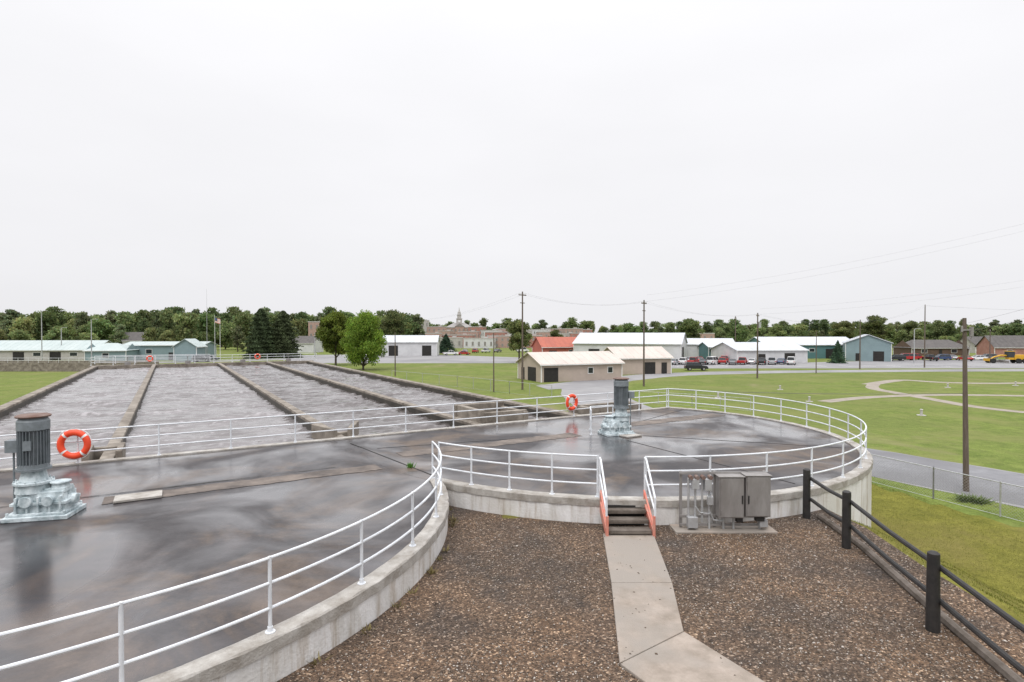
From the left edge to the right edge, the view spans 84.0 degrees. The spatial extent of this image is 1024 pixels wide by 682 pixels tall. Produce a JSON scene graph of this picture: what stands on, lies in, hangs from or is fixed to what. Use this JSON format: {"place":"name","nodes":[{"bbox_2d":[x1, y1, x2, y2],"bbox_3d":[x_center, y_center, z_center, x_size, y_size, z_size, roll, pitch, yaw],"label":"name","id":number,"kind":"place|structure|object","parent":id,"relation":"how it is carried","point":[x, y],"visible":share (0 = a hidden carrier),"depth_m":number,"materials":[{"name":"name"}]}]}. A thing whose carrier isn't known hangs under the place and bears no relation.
{"place":"outdoors","nodes":[
{"label":"outdoors","id":0,"kind":"place"},
{"bbox_2d":[0,341,109,359],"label":"walls","id":1,"kind":"structure","parent":0,"point":[8,355],"depth_m":166.96,"materials":[{"name":"stone"}]},
{"bbox_2d":[13,352,60,359],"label":"doors","id":2,"kind":"structure","parent":1,"relation":"attached to","point":[20,355],"depth_m":166.42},
{"bbox_2d":[0,340,111,349],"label":"roof","id":3,"kind":"structure","parent":1,"relation":"on","point":[46,345],"depth_m":169.97,"materials":[{"name":"white metal"}]},
{"bbox_2d":[0,361,158,370],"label":"settling tank walls","id":4,"kind":"structure","parent":0,"point":[42,366],"depth_m":117.89,"materials":[{"name":"concrete"}]},
{"bbox_2d":[85,344,137,360],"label":"walls","id":5,"kind":"structure","parent":0,"point":[112,354],"depth_m":156.66,"materials":[{"name":"blue"}]},
{"bbox_2d":[83,343,138,350],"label":"roof","id":6,"kind":"structure","parent":5,"relation":"on","point":[112,347],"depth_m":157.53,"materials":[{"name":"white metal"}]},
{"bbox_2d":[135,342,215,359],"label":"walls","id":7,"kind":"structure","parent":0,"point":[160,351],"depth_m":165.51,"materials":[{"name":"blue"}]},
{"bbox_2d":[123,341,217,344],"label":"roof","id":8,"kind":"structure","parent":7,"relation":"on","point":[156,342],"depth_m":167.84,"materials":[{"name":"white metal"}]},
{"bbox_2d":[159,352,441,362],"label":"road","id":9,"kind":"structure","parent":0,"point":[256,360],"depth_m":164.41,"materials":[{"name":"asphalt"}]},
{"bbox_2d":[298,339,322,352],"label":"walls","id":10,"kind":"structure","parent":0,"point":[307,348],"depth_m":231.10,"materials":[{"name":"paint"}]},
{"bbox_2d":[295,336,316,342],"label":"roof","id":11,"kind":"structure","parent":10,"relation":"on","point":[305,339],"depth_m":232.60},
{"bbox_2d":[308,322,319,335],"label":"walls","id":12,"kind":"structure","parent":0,"point":[312,330],"depth_m":294.87,"materials":[{"name":"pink brick"}]},
{"bbox_2d":[427,327,445,332],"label":"walls","id":13,"kind":"structure","parent":0,"point":[435,328],"depth_m":394.81,"materials":[{"name":"pink brick"}]},
{"bbox_2d":[439,338,462,347],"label":"walls","id":14,"kind":"structure","parent":0,"point":[455,342],"depth_m":296.00,"materials":[{"name":"stone"}]},
{"bbox_2d":[464,339,495,347],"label":"walls","id":15,"kind":"structure","parent":0,"point":[476,341],"depth_m":295.11,"materials":[{"name":"white metal"}]},
{"bbox_2d":[488,337,509,347],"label":"walls","id":16,"kind":"structure","parent":0,"point":[500,342],"depth_m":305.05,"materials":[{"name":"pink brick"}]},
{"bbox_2d":[0,342,1023,526],"bbox_3d":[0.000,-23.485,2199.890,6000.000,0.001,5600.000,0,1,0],"label":"ground","id":17,"kind":"structure","parent":0,"point":[900,425],"depth_m":70.41,"materials":[{"name":"green plant"}]},
{"bbox_2d":[0,358,105,362],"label":"metal railing","id":18,"kind":"object","parent":17,"relation":"on","point":[48,360],"visible":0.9,"depth_m":117.54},
{"bbox_2d":[172,339,207,360],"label":"entrance gable","id":19,"kind":"structure","parent":17,"relation":"on","point":[189,346],"depth_m":160.14,"materials":[{"name":"blue"}]},
{"bbox_2d":[0,442,448,681],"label":"circular tank","id":20,"kind":"object","parent":17,"relation":"on","point":[95,553],"visible":0.85,"depth_m":10.70,"materials":[{"name":"concrete"}]},
{"bbox_2d":[0,412,86,523],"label":"mixer drive","id":21,"kind":"structure","parent":20,"relation":"on","point":[40,493],"depth_m":13.13,"materials":[{"name":"paint"}]},
{"bbox_2d":[113,490,161,503],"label":"hatch slab","id":22,"kind":"structure","parent":20,"relation":"on","point":[137,496],"depth_m":14.70,"materials":[{"name":"concrete"}]},
{"bbox_2d":[3,467,333,506],"bbox_3d":[-11.383,4.078,14.729,13.400,0.001,0.099,0,1,-31],"label":"stain streak","id":23,"kind":"object","parent":20,"relation":"on","point":[180,485],"visible":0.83,"depth_m":15.88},
{"bbox_2d":[0,441,442,681],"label":"metal railing","id":24,"kind":"object","parent":20,"relation":"on","point":[121,633],"visible":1,"depth_m":7.63,"materials":[{"name":"metal"}]},
{"bbox_2d":[102,464,380,503],"bbox_3d":[-7.363,4.056,16.386,7.200,0.001,0.848,0,1,-31],"label":"deck beam band","id":25,"kind":"object","parent":20,"relation":"on","point":[215,486],"visible":0.9,"depth_m":16.42,"materials":[{"name":"concrete"}]},
{"bbox_2d":[239,308,280,358],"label":"pine tree","id":26,"kind":"object","parent":17,"relation":"on","point":[259,339],"visible":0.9,"depth_m":176.04,"materials":[{"name":"green plant"}]},
{"bbox_2d":[268,310,303,358],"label":"pine tree","id":27,"kind":"object","parent":17,"relation":"on","point":[284,340],"visible":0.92,"depth_m":180.07,"materials":[{"name":"green plant"}]},
{"bbox_2d":[0,360,581,458],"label":"aeration basins","id":28,"kind":"object","parent":17,"relation":"on","point":[129,416],"visible":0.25,"depth_m":40.56,"materials":[{"name":"concrete"}]},
{"bbox_2d":[81,442,125,460],"bbox_3d":[-14.464,4.076,20.196,1.150,0.610,1.750,0,1,-31],"label":"concrete inlet box","id":29,"kind":"object","parent":28,"relation":"on","point":[119,453],"visible":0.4,"depth_m":20.53,"materials":[{"name":"concrete"}]},
{"bbox_2d":[90,353,316,365],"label":"metal railing","id":30,"kind":"object","parent":28,"relation":"on","point":[175,358],"visible":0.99,"depth_m":80.43,"materials":[{"name":"metal"}]},
{"bbox_2d":[0,364,547,468],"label":"water","id":31,"kind":"structure","parent":28,"relation":"in","point":[100,398],"depth_m":36.53,"materials":[{"name":"liquid"}]},
{"bbox_2d":[311,421,358,438],"bbox_3d":[-7.427,3.993,24.608,2.069,0.710,1.965,0,1,-30],"label":"concrete inlet box","id":32,"kind":"object","parent":28,"relation":"on","point":[325,434],"visible":0.57,"depth_m":24.23,"materials":[{"name":"concrete"}]},
{"bbox_2d":[0,407,669,471],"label":"basin edge kerb","id":33,"kind":"structure","parent":28,"relation":"on","point":[219,449],"depth_m":22.18,"materials":[{"name":"concrete"}]},
{"bbox_2d":[0,388,668,462],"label":"metal railing","id":34,"kind":"object","parent":33,"relation":"on","point":[353,428],"visible":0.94,"depth_m":22.49,"materials":[{"name":"metal"}]},
{"bbox_2d":[56,429,91,459],"bbox_3d":[-14.226,3.356,18.480,1.004,1.004,0.165,0,1,-13],"label":"life ring","id":35,"kind":"object","parent":34,"relation":"attached to","point":[64,436],"visible":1,"depth_m":18.43,"materials":[{"name":"orange plastic"}]},
{"bbox_2d":[566,394,577,410],"bbox_3d":[3.035,3.107,28.872,0.875,0.875,0.143,-1,1,-39],"label":"life ring","id":36,"kind":"object","parent":34,"relation":"attached to","point":[575,397],"visible":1,"depth_m":28.81,"materials":[{"name":"orange plastic"}]},
{"bbox_2d":[454,401,527,423],"bbox_3d":[-1.103,3.776,28.974,2.900,0.970,2.740,0,1,-31],"label":"concrete inlet box","id":37,"kind":"object","parent":28,"relation":"on","point":[479,413],"visible":0.63,"depth_m":28.30,"materials":[{"name":"concrete"}]},
{"bbox_2d":[313,311,351,364],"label":"maple tree","id":38,"kind":"object","parent":17,"relation":"on","point":[330,332],"visible":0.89,"depth_m":138.53,"materials":[{"name":"green plant"}]},
{"bbox_2d":[339,309,387,369],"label":"maple tree","id":39,"kind":"object","parent":17,"relation":"on","point":[365,336],"visible":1,"depth_m":120.87,"materials":[{"name":"green plant"}]},
{"bbox_2d":[377,309,411,334],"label":"elm tree","id":40,"kind":"object","parent":17,"relation":"on","point":[390,324],"visible":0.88,"depth_m":221.88,"materials":[{"name":"green plant"}]},
{"bbox_2d":[291,354,520,362],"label":"parking lot","id":41,"kind":"structure","parent":17,"relation":"on","point":[442,359],"depth_m":170.67,"materials":[{"name":"asphalt"}]},
{"bbox_2d":[381,335,439,355],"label":"white barn","id":42,"kind":"structure","parent":41,"relation":"on","point":[417,345],"depth_m":198.37,"materials":[{"name":"metal"}]},
{"bbox_2d":[389,345,430,355],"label":"doors","id":43,"kind":"structure","parent":42,"relation":"in","point":[426,349],"depth_m":198.34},
{"bbox_2d":[439,334,456,352],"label":"pine tree","id":44,"kind":"object","parent":17,"relation":"on","point":[445,345],"visible":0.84,"depth_m":223.75,"materials":[{"name":"green plant"}]},
{"bbox_2d":[446,309,471,334],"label":"courthouse","id":45,"kind":"structure","parent":17,"relation":"on","point":[457,326],"depth_m":442.78,"materials":[{"name":"white brick"}]},
{"bbox_2d":[399,371,551,398],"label":"chain link fence","id":46,"kind":"object","parent":17,"relation":"on","point":[481,378],"visible":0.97,"depth_m":78.07,"materials":[{"name":"metal"}]},
{"bbox_2d":[0,306,1023,351],"bbox_3d":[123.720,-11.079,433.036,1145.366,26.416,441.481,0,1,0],"label":"distant tree line","id":47,"kind":"object","parent":17,"relation":"on","point":[231,329],"visible":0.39,"depth_m":306.68,"materials":[{"name":"green plant"}]},
{"bbox_2d":[505,318,532,358],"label":"elm tree","id":48,"kind":"object","parent":17,"relation":"on","point":[514,328],"visible":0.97,"depth_m":149.27,"materials":[{"name":"green plant"}]},
{"bbox_2d":[518,292,525,389],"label":"utility pole","id":49,"kind":"object","parent":17,"relation":"on","point":[522,295],"visible":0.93,"depth_m":79.91,"materials":[{"name":"brown wood"}]},
{"bbox_2d":[532,339,572,351],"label":"walls","id":50,"kind":"structure","parent":17,"relation":"on","point":[536,346],"depth_m":174.61,"materials":[{"name":"brick"}]},
{"bbox_2d":[531,337,575,347],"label":"roof","id":51,"kind":"structure","parent":50,"relation":"on","point":[555,341],"depth_m":175.65,"materials":[{"name":"metal"}]},
{"bbox_2d":[515,351,624,381],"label":"beige workshop","id":52,"kind":"structure","parent":17,"relation":"on","point":[568,366],"depth_m":95.56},
{"bbox_2d":[523,367,557,381],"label":"doors","id":53,"kind":"structure","parent":52,"relation":"in","point":[550,374],"depth_m":92.81,"materials":[{"name":"metal"}]},
{"bbox_2d":[536,379,614,389],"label":"concrete apron","id":54,"kind":"object","parent":17,"relation":"on","point":[578,384],"visible":0.67,"depth_m":87.96,"materials":[{"name":"concrete"}]},
{"bbox_2d":[568,401,640,414],"bbox_3d":[5.161,5.525,31.485,4.200,4.050,1.350,0,1,-31],"label":"outfall channel","id":55,"kind":"object","parent":17,"relation":"on","point":[598,410],"visible":0.11,"depth_m":31.56,"materials":[{"name":"concrete"}]},
{"bbox_2d":[359,407,872,527],"bbox_3d":[5.147,5.860,22.094,19.881,3.849,14.425,0,1,-31],"label":"circular tank","id":56,"kind":"object","parent":17,"relation":"on","point":[622,458],"visible":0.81,"depth_m":18.85,"materials":[{"name":"concrete"}]},
{"bbox_2d":[318,438,360,447],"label":"connecting deck","id":57,"kind":"structure","parent":56,"relation":"on","point":[347,442],"depth_m":22.33,"materials":[{"name":"concrete"}]},
{"bbox_2d":[396,433,580,455],"bbox_3d":[-0.627,3.973,22.068,7.800,0.001,0.972,0,1,-31],"label":"deck beam band","id":58,"kind":"object","parent":56,"relation":"on","point":[484,445],"visible":0.93,"depth_m":21.85,"materials":[{"name":"concrete"}]},
{"bbox_2d":[437,442,598,496],"bbox_3d":[-0.014,3.506,15.544,4.865,1.114,0.433,0,1,23],"label":"metal railing","id":59,"kind":"object","parent":56,"relation":"on","point":[551,480],"visible":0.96,"depth_m":15.28,"materials":[{"name":"metal"}]},
{"bbox_2d":[350,410,840,483],"bbox_3d":[4.855,3.987,21.562,18.461,0.017,12.504,-1,1,-31],"label":"expansion joint","id":60,"kind":"object","parent":56,"relation":"on","point":[545,436],"visible":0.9,"depth_m":21.47,"materials":[{"name":"rubber"}]},
{"bbox_2d":[589,405,612,434],"bbox_3d":[3.725,3.443,25.166,0.740,1.054,2.415,1,1,33],"label":"mixer guard rail","id":61,"kind":"object","parent":56,"relation":"on","point":[590,427],"visible":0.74,"depth_m":25.33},
{"bbox_2d":[598,377,634,436],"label":"mixer drive","id":62,"kind":"structure","parent":56,"relation":"on","point":[616,423],"depth_m":23.89,"materials":[{"name":"paint"}]},
{"bbox_2d":[629,413,725,425],"bbox_3d":[7.620,3.888,27.952,7.600,0.001,1.079,0,1,-31],"label":"deck beam band","id":63,"kind":"object","parent":56,"relation":"on","point":[664,420],"visible":0.84,"depth_m":28.16,"materials":[{"name":"concrete"}]},
{"bbox_2d":[645,388,867,498],"bbox_3d":[9.582,3.405,22.626,7.280,1.114,18.951,0,1,17],"label":"metal railing","id":64,"kind":"object","parent":56,"relation":"on","point":[864,432],"visible":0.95,"depth_m":16.75,"materials":[{"name":"metal"}]},
{"bbox_2d":[572,333,687,359],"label":"white warehouse","id":65,"kind":"structure","parent":17,"relation":"on","point":[674,345],"depth_m":162.62,"materials":[{"name":"metal"}]},
{"bbox_2d":[603,346,673,374],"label":"beige garage","id":66,"kind":"structure","parent":17,"relation":"on","point":[658,359],"depth_m":110.97,"materials":[{"name":"metal"}]},
{"bbox_2d":[645,362,666,373],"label":"doors","id":67,"kind":"structure","parent":66,"relation":"in","point":[649,366],"depth_m":110.73,"materials":[{"name":"metal"}]},
{"bbox_2d":[641,300,646,385],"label":"utility pole","id":68,"kind":"object","parent":17,"relation":"on","point":[643,303],"visible":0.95,"depth_m":84.92,"materials":[{"name":"brown wood"}]},
{"bbox_2d":[276,506,1023,681],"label":"gravel yard","id":69,"kind":"structure","parent":17,"relation":"on","point":[424,584],"depth_m":9.90,"materials":[{"name":"gravel"}]},
{"bbox_2d":[599,457,655,537],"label":"access stairs","id":70,"kind":"structure","parent":69,"relation":"on","point":[622,514],"depth_m":14.04,"materials":[{"name":"metal"}]},
{"bbox_2d":[669,471,777,533],"bbox_3d":[5.250,3.995,14.164,2.500,1.475,0.630,0,1,0],"label":"electrical panel stand","id":71,"kind":"object","parent":69,"relation":"on","point":[737,497],"visible":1,"depth_m":13.96,"materials":[{"name":"grey metal"}]},
{"bbox_2d":[802,468,1023,681],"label":"post and rail fence","id":72,"kind":"object","parent":69,"relation":"on","point":[932,602],"visible":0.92,"depth_m":9.36,"materials":[{"name":"black paint"}]},
{"bbox_2d":[628,390,750,410],"bbox_3d":[18.991,6.434,62.287,13.699,1.350,0.534,1,1,36],"label":"chain link fence","id":73,"kind":"object","parent":17,"relation":"on","point":[697,394],"visible":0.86,"depth_m":61.38,"materials":[{"name":"metal"}]},
{"bbox_2d":[676,318,704,337],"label":"elm tree","id":74,"kind":"object","parent":17,"relation":"on","point":[687,328],"visible":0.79,"depth_m":228.38,"materials":[{"name":"green plant"}]},
{"bbox_2d":[684,362,707,370],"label":"parked car","id":75,"kind":"object","parent":17,"relation":"on","point":[689,366],"visible":1,"depth_m":120.33,"materials":[{"name":"black paint"}]},
{"bbox_2d":[697,342,721,358],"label":"teal shed","id":76,"kind":"structure","parent":17,"relation":"on","point":[704,350],"depth_m":167.04,"materials":[{"name":"metal"}]},
{"bbox_2d":[686,338,734,356],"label":"white shed","id":77,"kind":"structure","parent":17,"relation":"on","point":[692,347],"depth_m":172.51,"materials":[{"name":"metal"}]},
{"bbox_2d":[756,313,760,377],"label":"utility pole","id":78,"kind":"object","parent":17,"relation":"on","point":[758,323],"visible":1,"depth_m":99.91,"materials":[{"name":"brown wood"}]},
{"bbox_2d":[710,342,808,362],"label":"white warehouse","id":79,"kind":"structure","parent":17,"relation":"on","point":[747,350],"depth_m":152.37,"materials":[{"name":"metal"}]},
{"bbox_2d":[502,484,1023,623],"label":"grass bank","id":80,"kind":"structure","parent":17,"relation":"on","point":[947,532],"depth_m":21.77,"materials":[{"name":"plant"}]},
{"bbox_2d":[764,325,788,336],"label":"elm tree","id":81,"kind":"object","parent":17,"relation":"on","point":[778,331],"visible":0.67,"depth_m":223.63,"materials":[{"name":"green plant"}]},
{"bbox_2d":[826,340,846,363],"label":"pine tree","id":82,"kind":"object","parent":17,"relation":"on","point":[838,353],"visible":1,"depth_m":149.51,"materials":[{"name":"green plant"}]},
{"bbox_2d":[828,321,855,338],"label":"elm tree","id":83,"kind":"object","parent":17,"relation":"on","point":[845,329],"visible":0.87,"depth_m":247.72,"materials":[{"name":"green plant"}]},
{"bbox_2d":[672,360,1023,367],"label":"parking lot","id":84,"kind":"structure","parent":17,"relation":"on","point":[920,364],"depth_m":139.30,"materials":[{"name":"asphalt"}]},
{"bbox_2d":[706,356,718,364],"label":"parked car","id":85,"kind":"object","parent":84,"relation":"on","point":[712,359],"visible":0.94,"depth_m":142.55,"materials":[{"name":"white paint"}]},
{"bbox_2d":[983,351,1023,362],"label":"motor grader","id":86,"kind":"object","parent":84,"relation":"on","point":[1011,356],"visible":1,"depth_m":149.43,"materials":[{"name":"yellow metal"}]},
{"bbox_2d":[842,334,893,361],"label":"pale blue warehouse","id":87,"kind":"structure","parent":17,"relation":"on","point":[873,348],"depth_m":160.96,"materials":[{"name":"metal"}]},
{"bbox_2d":[855,351,883,360],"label":"doors","id":88,"kind":"structure","parent":87,"relation":"in","point":[877,355],"depth_m":159.92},
{"bbox_2d":[858,315,894,338],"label":"elm tree","id":89,"kind":"object","parent":17,"relation":"on","point":[874,327],"visible":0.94,"depth_m":258.08,"materials":[{"name":"green plant"}]},
{"bbox_2d":[899,320,922,334],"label":"elm tree","id":90,"kind":"object","parent":17,"relation":"on","point":[909,325],"visible":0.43,"depth_m":269.27,"materials":[{"name":"green plant"}]},
{"bbox_2d":[893,340,968,355],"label":"walls","id":91,"kind":"structure","parent":17,"relation":"on","point":[902,343],"depth_m":200.88,"materials":[{"name":"brown"}]},
{"bbox_2d":[892,340,968,347],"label":"roof","id":92,"kind":"structure","parent":91,"relation":"on","point":[938,344],"depth_m":202.39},
{"bbox_2d":[871,454,1023,521],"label":"chain link fence","id":93,"kind":"object","parent":17,"relation":"on","point":[1000,492],"visible":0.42,"depth_m":26.43,"materials":[{"name":"metal"}]},
{"bbox_2d":[962,318,968,491],"bbox_3d":[22.829,3.266,28.650,0.261,8.850,0.261,-1,1,0],"label":"utility pole","id":94,"kind":"object","parent":17,"relation":"on","point":[965,410],"visible":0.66,"depth_m":28.57,"materials":[{"name":"brown wood"}]},
{"bbox_2d":[961,326,973,357],"bbox_3d":[22.798,0.043,28.504,0.616,1.602,0.174,0,1,0],"label":"pole top fitting","id":95,"kind":"object","parent":94,"relation":"attached to","point":[971,331],"visible":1,"depth_m":28.45,"materials":[{"name":"grey metal"}]},
{"bbox_2d":[945,493,987,503],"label":"roadside weeds","id":96,"kind":"object","parent":17,"relation":"on","point":[965,498],"visible":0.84,"depth_m":27.01,"materials":[{"name":"green plant"}]},
{"bbox_2d":[960,339,974,352],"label":"walls","id":97,"kind":"structure","parent":17,"relation":"on","point":[972,347],"depth_m":226.14,"materials":[{"name":"paint"}]},
{"bbox_2d":[959,336,982,344],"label":"roof","id":98,"kind":"structure","parent":97,"relation":"on","point":[975,340],"depth_m":227.92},
{"bbox_2d":[958,493,997,504],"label":"roadside weeds","id":99,"kind":"object","parent":17,"relation":"on","point":[981,499],"visible":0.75,"depth_m":26.80,"materials":[{"name":"green plant"}]},
{"bbox_2d":[976,337,1023,356],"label":"walls","id":100,"kind":"structure","parent":17,"relation":"on","point":[982,347],"depth_m":188.29,"materials":[{"name":"red brick"}]},
{"bbox_2d":[975,335,1023,347],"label":"roof","id":101,"kind":"structure","parent":100,"relation":"on","point":[1007,341],"depth_m":188.28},
{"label":"walls","id":102,"kind":"object","parent":17,"relation":"on","visible":0},
{"bbox_2d":[121,332,145,340],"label":"roof","id":103,"kind":"structure","parent":102,"relation":"on","point":[134,336],"depth_m":232.59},
{"bbox_2d":[0,0,1023,332],"label":"sky","id":104,"kind":"structure","parent":0,"point":[436,159],"materials":[{"name":"white"}]},
{"bbox_2d":[603,533,763,681],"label":"concrete path","id":105,"kind":"structure","parent":0,"point":[681,655],"depth_m":9.41,"materials":[{"name":"concrete"}]},
{"bbox_2d":[561,369,1023,507],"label":"road","id":106,"kind":"structure","parent":0,"point":[606,388],"depth_m":101.81,"materials":[{"name":"asphalt"}]},
{"bbox_2d":[747,337,848,357],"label":"teal warehouse","id":107,"kind":"structure","parent":0,"point":[825,346],"depth_m":179.23,"materials":[{"name":"metal"}]},
{"bbox_2d":[820,394,1023,401],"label":"dirt track","id":108,"kind":"structure","parent":0,"point":[849,398],"depth_m":72.58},
{"bbox_2d":[864,380,1023,383],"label":"dirt track","id":109,"kind":"structure","parent":0,"point":[885,381],"depth_m":91.58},
{"bbox_2d":[865,383,1023,412],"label":"dirt track","id":110,"kind":"structure","parent":0,"point":[873,386],"depth_m":69.23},
{"bbox_2d":[867,448,1023,505],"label":"road","id":111,"kind":"structure","parent":0,"point":[1003,476],"depth_m":31.84,"materials":[{"name":"asphalt"}]},
{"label":"basin end structure","id":112,"kind":"object","parent":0,"visible":0},
{"bbox_2d":[94,354,209,363],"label":"metal railing","id":113,"kind":"object","parent":112,"relation":"on","point":[150,357],"visible":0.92,"depth_m":80.83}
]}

